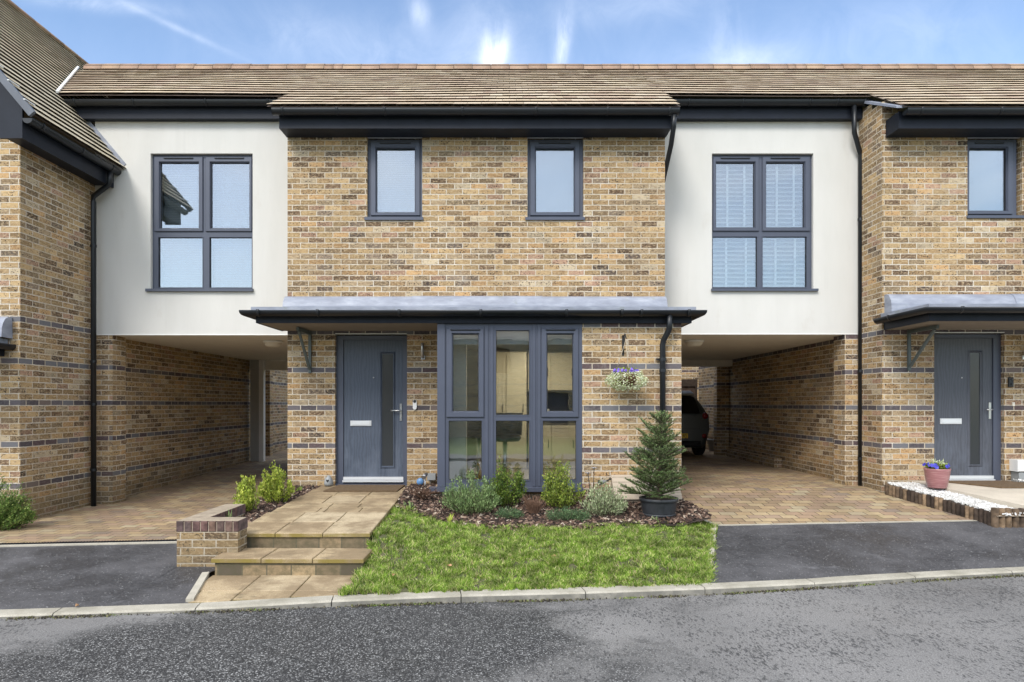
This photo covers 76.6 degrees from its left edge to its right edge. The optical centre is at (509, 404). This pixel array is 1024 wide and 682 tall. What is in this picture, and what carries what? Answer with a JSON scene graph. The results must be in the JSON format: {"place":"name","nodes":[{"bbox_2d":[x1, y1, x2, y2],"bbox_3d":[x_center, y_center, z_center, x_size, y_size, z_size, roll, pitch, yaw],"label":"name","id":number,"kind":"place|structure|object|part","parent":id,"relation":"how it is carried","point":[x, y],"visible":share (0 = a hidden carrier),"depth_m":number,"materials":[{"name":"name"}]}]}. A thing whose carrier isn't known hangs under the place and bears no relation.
{"place":"outdoors","nodes":[
{"label":"outdoors","id":0,"kind":"place"},
{"bbox_2d":[0,543,214,609],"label":"tarmac drive","id":1,"kind":"structure","parent":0,"point":[33,577],"depth_m":5.87,"materials":[{"name":"grey asphalt"}]},
{"bbox_2d":[0,541,176,546],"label":"edging strip","id":2,"kind":"object","parent":1,"relation":"on","point":[78,544],"depth_m":6.85,"materials":[{"name":"concrete"}]},
{"bbox_2d":[0,449,287,542],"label":"block drive","id":3,"kind":"structure","parent":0,"point":[156,513],"depth_m":8.86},
{"bbox_2d":[0,473,38,530],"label":"spreading conifer","id":4,"kind":"object","parent":3,"relation":"on","point":[13,514],"visible":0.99,"depth_m":7.64,"materials":[{"name":"green plant"}]},
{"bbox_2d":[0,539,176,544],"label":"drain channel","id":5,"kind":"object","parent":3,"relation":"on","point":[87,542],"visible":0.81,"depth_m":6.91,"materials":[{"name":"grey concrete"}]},
{"bbox_2d":[55,64,333,503],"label":"link building","id":6,"kind":"structure","parent":3,"relation":"on","point":[192,233],"depth_m":9.66,"materials":[{"name":"white paint"}]},
{"bbox_2d":[145,155,253,291],"bbox_3d":[-4.583,-2.687,9.690,1.583,2.039,0.250,0,0,0],"label":"window","id":7,"kind":"structure","parent":6,"relation":"in","point":[203,234],"depth_m":9.81,"materials":[{"name":"grey glass"}]},
{"bbox_2d":[263,340,282,346],"bbox_3d":[-3.809,-0.971,10.450,0.310,0.103,0.310,0,0,0],"label":"ceiling light","id":8,"kind":"object","parent":6,"relation":"attached to","point":[272,343],"visible":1,"depth_m":10.35,"materials":[{"name":"white plastic"}]},
{"bbox_2d":[265,370,272,455],"bbox_3d":[-6.112,-0.200,16.300,0.256,3.400,0.200,0,0,0],"label":"wall return","id":9,"kind":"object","parent":3,"relation":"on","point":[268,412],"depth_m":16.20,"materials":[{"name":"brick"}]},
{"bbox_2d":[273,370,287,452],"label":"garden wall","id":10,"kind":"structure","parent":3,"relation":"on","point":[280,410],"depth_m":17.33,"materials":[{"name":"brick"}]},
{"bbox_2d":[176,504,247,574],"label":"planter wall","id":11,"kind":"structure","parent":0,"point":[204,538],"depth_m":6.16,"materials":[{"name":"brick"}]},
{"bbox_2d":[188,486,404,603],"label":"path","id":12,"kind":"structure","parent":0,"point":[318,512],"depth_m":6.33,"materials":[{"name":"beige stone"}]},
{"bbox_2d":[215,514,389,576],"bbox_3d":[-2.047,1.466,7.438,1.405,0.308,2.985,0,0,0],"label":"step riser","id":13,"kind":"object","parent":12,"relation":"on","point":[261,569],"visible":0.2,"depth_m":5.95,"materials":[{"name":"beige stone"}]},
{"bbox_2d":[324,475,332,485],"bbox_3d":[-2.477,1.044,8.880,0.124,0.142,0.123,0,0,0],"label":"ornament stone","id":14,"kind":"object","parent":12,"relation":"on","point":[328,480],"visible":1,"depth_m":8.84,"materials":[{"name":"white stone"}]},
{"bbox_2d":[323,485,404,491],"bbox_3d":[-1.929,1.122,8.670,0.996,0.041,0.420,0,0,0],"label":"doormat","id":15,"kind":"object","parent":12,"relation":"on","point":[366,488],"visible":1,"depth_m":8.60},
{"bbox_2d":[239,64,706,497],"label":"terraced house","id":16,"kind":"structure","parent":0,"point":[464,223],"depth_m":9.00,"materials":[{"name":"brick"}]},
{"bbox_2d":[335,336,406,485],"bbox_3d":[-1.921,0.093,9.075,1.038,2.101,0.130,0,0,0],"label":"front door","id":17,"kind":"structure","parent":16,"relation":"in","point":[371,371],"depth_m":9.08,"materials":[{"name":"paint"}]},
{"bbox_2d":[364,140,422,219],"bbox_3d":[-1.603,-3.124,9.069,0.812,1.144,0.189,0,0,0],"label":"window","id":18,"kind":"structure","parent":16,"relation":"in","point":[374,203],"depth_m":9.16,"materials":[{"name":"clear glass"}]},
{"bbox_2d":[413,400,416,409],"bbox_3d":[-1.311,0.007,8.984,0.052,0.135,0.030,0,0,0],"label":"doorbell","id":19,"kind":"object","parent":16,"relation":"attached to","point":[414,404],"visible":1,"depth_m":8.97,"materials":[{"name":"white plastic"}]},
{"bbox_2d":[421,343,424,359],"bbox_3d":[-1.197,-0.733,8.963,0.056,0.229,0.071,0,0,0],"label":"wall light","id":20,"kind":"object","parent":16,"relation":"attached to","point":[422,352],"visible":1,"depth_m":8.93,"materials":[{"name":"metal"}]},
{"bbox_2d":[427,473,435,479],"bbox_3d":[-1.071,1.000,8.949,0.113,0.091,0.098,0,0,0],"label":"outdoor socket","id":21,"kind":"object","parent":16,"relation":"attached to","point":[431,476],"visible":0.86,"depth_m":8.90,"materials":[{"name":"grey plastic"}]},
{"bbox_2d":[467,421,480,477],"bbox_3d":[-0.470,0.614,9.900,0.484,0.988,0.440,0,0,0],"label":"bar stool","id":22,"kind":"object","parent":16,"relation":"on","point":[473,429],"visible":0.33,"depth_m":9.88,"materials":[{"name":"metal"}]},
{"bbox_2d":[429,324,582,491],"bbox_3d":[-0.040,0.040,8.157,1.920,2.102,0.175,0,0,0],"label":"bay window","id":23,"kind":"structure","parent":16,"relation":"in","point":[486,336],"depth_m":8.13,"materials":[{"name":"grey glass"}]},
{"bbox_2d":[496,413,522,473],"bbox_3d":[-0.060,0.614,8.800,0.484,0.988,0.440,0,0,0],"label":"bar stool","id":24,"kind":"object","parent":16,"relation":"on","point":[508,431],"visible":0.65,"depth_m":8.83,"materials":[{"name":"metal"}]},
{"bbox_2d":[496,352,526,467],"bbox_3d":[-0.060,0.102,11.482,0.710,2.016,0.635,0,0,0],"label":"tall cabinet","id":25,"kind":"object","parent":16,"relation":"on","point":[511,382],"visible":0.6,"depth_m":11.20,"materials":[{"name":"beige wood"}]},
{"bbox_3d":[-0.235,0.070,11.191,0.338,1.860,0.053,0,0,0],"label":"cabinet door","id":26,"kind":"part","parent":25,"relation":"part of","materials":[{"name":"beige wood"}]},
{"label":"cabinet door","id":27,"kind":"part","parent":25,"relation":"part of","materials":[{"name":"beige wood"}]},
{"bbox_2d":[527,353,571,390],"bbox_3d":[1.064,-0.573,11.582,1.472,0.666,0.435,0,0,0],"label":"wall cabinet","id":28,"kind":"object","parent":16,"relation":"attached to","point":[559,371],"depth_m":11.40,"materials":[{"name":"beige wood"}]},
{"bbox_2d":[547,354,549,389],"bbox_3d":[0.535,-0.565,11.391,0.371,0.630,0.053,0,0,0],"label":"cabinet door","id":29,"kind":"structure","parent":28,"relation":"in","point":[548,355],"depth_m":11.39,"materials":[{"name":"beige wood"}]},
{"bbox_2d":[551,354,571,389],"bbox_3d":[0.939,-0.565,11.391,0.415,0.630,0.053,0,0,0],"label":"cabinet door","id":30,"kind":"structure","parent":28,"relation":"in","point":[561,364],"depth_m":11.40,"materials":[{"name":"beige wood"}]},
{"bbox_2d":[527,392,571,413],"bbox_3d":[1.064,0.022,11.790,1.472,0.480,0.020,0,0,0],"label":"splashback","id":31,"kind":"object","parent":16,"relation":"attached to","point":[559,401],"visible":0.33,"depth_m":11.78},
{"bbox_2d":[527,423,574,467],"bbox_3d":[1.064,0.717,11.482,1.472,0.786,0.635,0,0,0],"label":"base cabinet","id":32,"kind":"object","parent":16,"relation":"on","point":[558,440],"visible":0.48,"depth_m":11.20,"materials":[{"name":"beige wood"}]},
{"bbox_3d":[0.535,0.680,11.191,0.371,0.640,0.053,0,0,0],"label":"cabinet door","id":33,"kind":"part","parent":32,"relation":"part of","materials":[{"name":"beige wood"}]},
{"bbox_2d":[527,421,574,422],"bbox_3d":[1.063,0.303,11.485,1.493,0.038,0.630,0,0,0],"label":"worktop","id":34,"kind":"object","parent":32,"relation":"on","point":[557,421],"visible":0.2,"depth_m":11.17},
{"bbox_3d":[0.939,0.680,11.191,0.415,0.640,0.053,0,0,0],"label":"cabinet door","id":35,"kind":"part","parent":32,"relation":"part of","materials":[{"name":"beige wood"}]},
{"bbox_2d":[525,140,584,219],"bbox_3d":[0.631,-3.124,9.063,0.821,1.144,0.177,0,0,0],"label":"window","id":36,"kind":"structure","parent":16,"relation":"in","point":[554,167],"depth_m":9.15,"materials":[{"name":"grey glass"}]},
{"bbox_2d":[622,334,626,355],"bbox_3d":[1.422,-0.741,8.007,0.024,0.261,0.264,0,0,1],"label":"basket bracket","id":37,"kind":"object","parent":16,"relation":"attached to","point":[623,338],"visible":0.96,"depth_m":8.13,"materials":[{"name":"black metal"}]},
{"bbox_2d":[604,339,649,391],"bbox_3d":[1.424,-0.468,7.912,0.554,0.653,0.498,0,0,0],"label":"hanging basket","id":38,"kind":"object","parent":37,"relation":"hanging from","point":[624,378],"visible":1,"depth_m":7.80,"materials":[{"name":"plant"}]},
{"bbox_2d":[475,463,480,478],"bbox_3d":[-0.414,0.938,8.550,0.106,0.341,0.060,0,0,0],"label":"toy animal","id":39,"kind":"object","parent":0,"point":[479,474],"visible":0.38,"depth_m":8.54},
{"bbox_2d":[0,567,1023,681],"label":"road","id":40,"kind":"structure","parent":0,"point":[968,630],"depth_m":4.48,"materials":[{"name":"grey asphalt"}]},
{"bbox_2d":[0,567,1023,618],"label":"kerb","id":41,"kind":"structure","parent":40,"relation":"on","point":[486,595],"depth_m":5.42,"materials":[{"name":"concrete"}]},
{"bbox_2d":[186,520,976,601],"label":"edging stones","id":42,"kind":"object","parent":40,"relation":"on","point":[197,586],"visible":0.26,"depth_m":7.53,"materials":[{"name":"concrete"}]},
{"bbox_2d":[11,0,1023,64],"label":"sky","id":43,"kind":"structure","parent":0,"point":[509,32],"materials":[{"name":"blue"}]},
{"bbox_2d":[337,504,720,595],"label":"grass","id":44,"kind":"structure","parent":0,"point":[571,549],"depth_m":6.19,"materials":[{"name":"green plant"}]},
{"bbox_2d":[394,483,712,530],"bbox_3d":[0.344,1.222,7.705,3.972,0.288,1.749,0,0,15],"label":"bark mulch","id":45,"kind":"object","parent":0,"point":[686,511],"visible":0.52,"depth_m":7.38,"materials":[{"name":"brown wood"}]},
{"bbox_2d":[232,475,261,511],"bbox_3d":[-2.995,1.014,7.366,0.308,0.458,0.343,0,0,0],"label":"euonymus shrub","id":46,"kind":"object","parent":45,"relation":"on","point":[246,492],"visible":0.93,"depth_m":7.34,"materials":[{"name":"green plant"}]},
{"bbox_2d":[257,460,296,503],"bbox_3d":[-2.835,0.939,7.864,0.454,0.530,0.354,0,0,20],"label":"euonymus shrub","id":47,"kind":"object","parent":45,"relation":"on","point":[271,490],"visible":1,"depth_m":7.79,"materials":[{"name":"green plant"}]},
{"bbox_2d":[241,484,322,521],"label":"bark mulch","id":48,"kind":"object","parent":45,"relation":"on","point":[263,507],"visible":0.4,"depth_m":7.73,"materials":[{"name":"brown wood"}]},
{"bbox_2d":[417,478,423,484],"bbox_3d":[-1.222,1.060,8.887,0.100,0.097,0.055,0,0,0],"label":"ball","id":49,"kind":"object","parent":45,"relation":"on","point":[420,481],"visible":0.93,"depth_m":8.86,"materials":[{"name":"plastic"}]},
{"bbox_2d":[402,486,443,500],"bbox_3d":[-1.050,1.089,7.964,0.542,0.182,0.513,0,0,0],"label":"dry plant","id":50,"kind":"object","parent":45,"relation":"on","point":[424,495],"visible":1,"depth_m":7.92,"materials":[{"name":"brown plant"}]},
{"bbox_2d":[421,472,427,490],"bbox_3d":[-1.084,1.012,8.290,0.056,0.277,0.117,0,0,9],"label":"garden spotlight","id":51,"kind":"object","parent":45,"relation":"on","point":[424,475],"visible":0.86,"depth_m":8.29,"materials":[{"name":"metal"}]},
{"bbox_2d":[446,513,453,522],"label":"daffodil shoots","id":52,"kind":"object","parent":45,"relation":"on","point":[449,518],"visible":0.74,"depth_m":7.14,"materials":[{"name":"yellow plant"}]},
{"bbox_2d":[438,469,502,514],"bbox_3d":[-0.444,0.998,7.496,0.747,0.556,0.612,0,0,0],"label":"santolina shrub","id":53,"kind":"object","parent":45,"relation":"on","point":[464,500],"visible":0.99,"depth_m":7.41,"materials":[{"name":"green plant"}]},
{"bbox_2d":[482,456,527,507],"bbox_3d":[-0.072,0.929,7.716,0.578,0.629,0.430,0,0,0],"label":"box shrub","id":54,"kind":"object","parent":45,"relation":"on","point":[503,488],"visible":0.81,"depth_m":7.64,"materials":[{"name":"green plant"}]},
{"bbox_2d":[492,506,525,519],"bbox_3d":[0.006,1.237,7.330,0.327,0.189,0.291,0,0,38],"label":"juniper","id":55,"kind":"object","parent":45,"relation":"on","point":[513,513],"visible":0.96,"depth_m":7.30,"materials":[{"name":"green plant"}]},
{"bbox_2d":[522,494,545,513],"bbox_3d":[0.256,1.156,7.453,0.339,0.252,0.280,0,0,0],"label":"dormant shrub","id":56,"kind":"object","parent":45,"relation":"on","point":[533,506],"visible":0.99,"depth_m":7.43,"materials":[{"name":"brown plant"}]},
{"bbox_2d":[540,458,585,507],"bbox_3d":[0.619,0.944,7.684,0.498,0.601,0.468,0,0,32],"label":"box shrub","id":57,"kind":"object","parent":45,"relation":"on","point":[556,491],"visible":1,"depth_m":7.64,"materials":[{"name":"green plant"}]},
{"bbox_2d":[544,505,590,521],"bbox_3d":[0.660,1.236,7.266,0.550,0.224,0.341,0,0,0],"label":"juniper","id":58,"kind":"object","parent":45,"relation":"on","point":[570,514],"visible":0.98,"depth_m":7.23,"materials":[{"name":"green plant"}]},
{"bbox_2d":[585,467,596,499],"bbox_3d":[0.985,0.981,7.830,0.163,0.440,0.078,0,0,0],"label":"flower ornament","id":59,"kind":"object","parent":45,"relation":"on","point":[593,479],"visible":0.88,"depth_m":7.83,"materials":[{"name":"grey metal"}]},
{"bbox_2d":[578,479,627,516],"bbox_3d":[1.084,1.070,7.418,0.519,0.458,0.455,0,0,-19],"label":"lavender shrub","id":60,"kind":"object","parent":45,"relation":"on","point":[602,505],"visible":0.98,"depth_m":7.34,"materials":[{"name":"green plant"}]},
{"bbox_2d":[611,475,681,502],"bbox_3d":[1.682,1.117,7.987,0.815,0.465,0.295,0,0,0],"label":"gas meter box","id":61,"kind":"object","parent":45,"relation":"on","point":[616,480],"visible":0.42,"depth_m":7.95,"materials":[{"name":"plastic"}]},
{"bbox_2d":[597,478,611,484],"bbox_3d":[1.171,0.954,7.985,0.231,0.076,0.068,0,0,-38],"label":"garden spotlight","id":62,"kind":"object","parent":61,"relation":"attached to","point":[603,481],"visible":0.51,"depth_m":7.96,"materials":[{"name":"plastic"}]},
{"bbox_2d":[639,495,677,517],"bbox_3d":[1.716,1.176,7.460,0.442,0.207,0.442,0,0,0],"label":"plant pot","id":63,"kind":"object","parent":45,"relation":"on","point":[661,507],"visible":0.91,"depth_m":7.29,"materials":[{"name":"plastic"}]},
{"bbox_2d":[617,410,691,499],"bbox_3d":[1.671,0.580,7.447,0.882,1.045,0.794,0,0,0],"label":"fir tree","id":64,"kind":"object","parent":63,"relation":"on","point":[658,438],"visible":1,"depth_m":7.38,"materials":[{"name":"green plant"}]},
{"bbox_2d":[681,448,970,523],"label":"block drive","id":65,"kind":"structure","parent":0,"point":[724,489],"depth_m":8.77,"materials":[{"name":"beige brick"}]},
{"bbox_2d":[681,379,697,398],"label":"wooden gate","id":66,"kind":"structure","parent":65,"relation":"on","point":[691,385],"depth_m":18.17,"materials":[{"name":"brown wood"}]},
{"bbox_2d":[681,367,698,400],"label":"wall","id":67,"kind":"structure","parent":65,"relation":"on","point":[689,372],"depth_m":19.60,"materials":[{"name":"brick"}]},
{"bbox_2d":[681,391,708,454],"bbox_3d":[3.720,0.441,16.486,1.700,1.513,3.668,0,0,0],"label":"parked car","id":68,"kind":"object","parent":65,"relation":"on","point":[694,424],"visible":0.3,"depth_m":14.70,"materials":[{"name":"paint"}]},
{"bbox_3d":[3.720,0.025,14.804,1.200,0.370,0.232,0,0,0],"label":"rear window","id":69,"kind":"part","parent":68,"relation":"part of","materials":[{"name":"black glass"}]},
{"bbox_2d":[699,367,713,448],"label":"garden wall","id":70,"kind":"structure","parent":65,"relation":"on","point":[706,387],"depth_m":17.20,"materials":[{"name":"brick"}]},
{"bbox_2d":[707,436,713,450],"bbox_3d":[5.218,0.994,16.600,0.330,0.393,0.325,0,0,0],"label":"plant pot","id":71,"kind":"object","parent":65,"relation":"on","point":[710,444],"visible":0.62,"depth_m":16.51,"materials":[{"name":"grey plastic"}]},
{"bbox_2d":[633,64,872,485],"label":"link building","id":72,"kind":"structure","parent":65,"relation":"on","point":[763,217],"depth_m":9.61,"materials":[{"name":"white paint"}]},
{"bbox_2d":[684,339,703,346],"bbox_3d":[2.974,-0.981,10.450,0.310,0.103,0.310,0,0,0],"label":"ceiling light","id":73,"kind":"object","parent":72,"relation":"attached to","point":[694,342],"visible":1,"depth_m":10.34,"materials":[{"name":"white plastic"}]},
{"bbox_2d":[711,155,818,290],"bbox_3d":[3.773,-2.689,9.693,1.573,2.035,0.257,0,0,0],"label":"window","id":74,"kind":"structure","parent":72,"relation":"in","point":[759,231],"depth_m":9.67,"materials":[{"name":"grey glass"}]},
{"bbox_2d":[711,521,1023,582],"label":"tarmac drive","id":75,"kind":"structure","parent":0,"point":[743,553],"depth_m":6.74,"materials":[{"name":"grey asphalt"}]},
{"bbox_2d":[991,507,1023,527],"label":"log edging","id":76,"kind":"object","parent":75,"relation":"on","point":[1004,521],"visible":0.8,"depth_m":7.47,"materials":[{"name":"brown wood"}]},
{"bbox_2d":[729,64,1023,492],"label":"terraced house","id":77,"kind":"structure","parent":0,"point":[942,146],"depth_m":9.03,"materials":[{"name":"brick"}]},
{"bbox_2d":[934,334,1000,479],"bbox_3d":[6.380,0.075,9.075,1.011,2.101,0.130,0,0,0],"label":"front door","id":78,"kind":"structure","parent":77,"relation":"in","point":[967,367],"depth_m":9.08,"materials":[{"name":"grey paint"}]},
{"bbox_2d":[966,140,1023,217],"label":"window","id":79,"kind":"structure","parent":77,"relation":"in","point":[991,164],"depth_m":9.15,"materials":[{"name":"clear glass"}]},
{"bbox_2d":[1008,377,1013,386],"bbox_3d":[6.947,-0.305,8.983,0.068,0.136,0.032,0,0,0],"label":"doorbell","id":80,"kind":"object","parent":77,"relation":"attached to","point":[1010,381],"visible":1,"depth_m":8.97,"materials":[{"name":"black plastic"}]},
{"bbox_2d":[1009,459,1023,481],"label":"meter box","id":81,"kind":"object","parent":77,"relation":"attached to","point":[1016,467],"visible":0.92,"depth_m":8.88,"materials":[{"name":"white plastic"}]},
{"bbox_2d":[887,481,1023,515],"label":"gravel","id":82,"kind":"structure","parent":0,"point":[971,501],"depth_m":8.20,"materials":[{"name":"white gravel"}]},
{"bbox_2d":[923,467,950,488],"bbox_3d":[5.638,0.972,8.550,0.312,0.255,0.312,0,0,0],"label":"plant pot","id":83,"kind":"object","parent":82,"relation":"on","point":[937,478],"visible":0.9,"depth_m":8.44,"materials":[{"name":"pink ceramic"}]},
{"bbox_2d":[922,458,949,468],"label":"pansy plant","id":84,"kind":"object","parent":83,"relation":"in","point":[936,465],"visible":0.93,"depth_m":8.51,"materials":[{"name":"purple plant"}]},
{"bbox_2d":[914,481,1023,508],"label":"neighbour path","id":85,"kind":"structure","parent":0,"point":[1011,497],"depth_m":8.22,"materials":[{"name":"beige stone"}]},
{"bbox_2d":[949,480,1023,487],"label":"doorstep","id":86,"kind":"object","parent":85,"relation":"on","point":[1000,483],"visible":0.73,"depth_m":8.72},
{"label":"ground","id":87,"kind":"structure","parent":0,"visible":0},
{"bbox_2d":[0,0,125,518],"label":"end house","id":88,"kind":"structure","parent":87,"relation":"on","point":[54,169],"depth_m":8.68,"materials":[{"name":"brick"}]},
{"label":"gravel bed","id":89,"kind":"structure","parent":0,"visible":0},
{"bbox_2d":[885,483,990,525],"bbox_3d":[5.401,1.296,8.234,0.070,0.411,1.487,0,0,-16],"label":"log edging","id":90,"kind":"object","parent":89,"relation":"on","point":[981,515],"visible":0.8,"depth_m":8.13,"materials":[{"name":"brown wood"}]}
]}

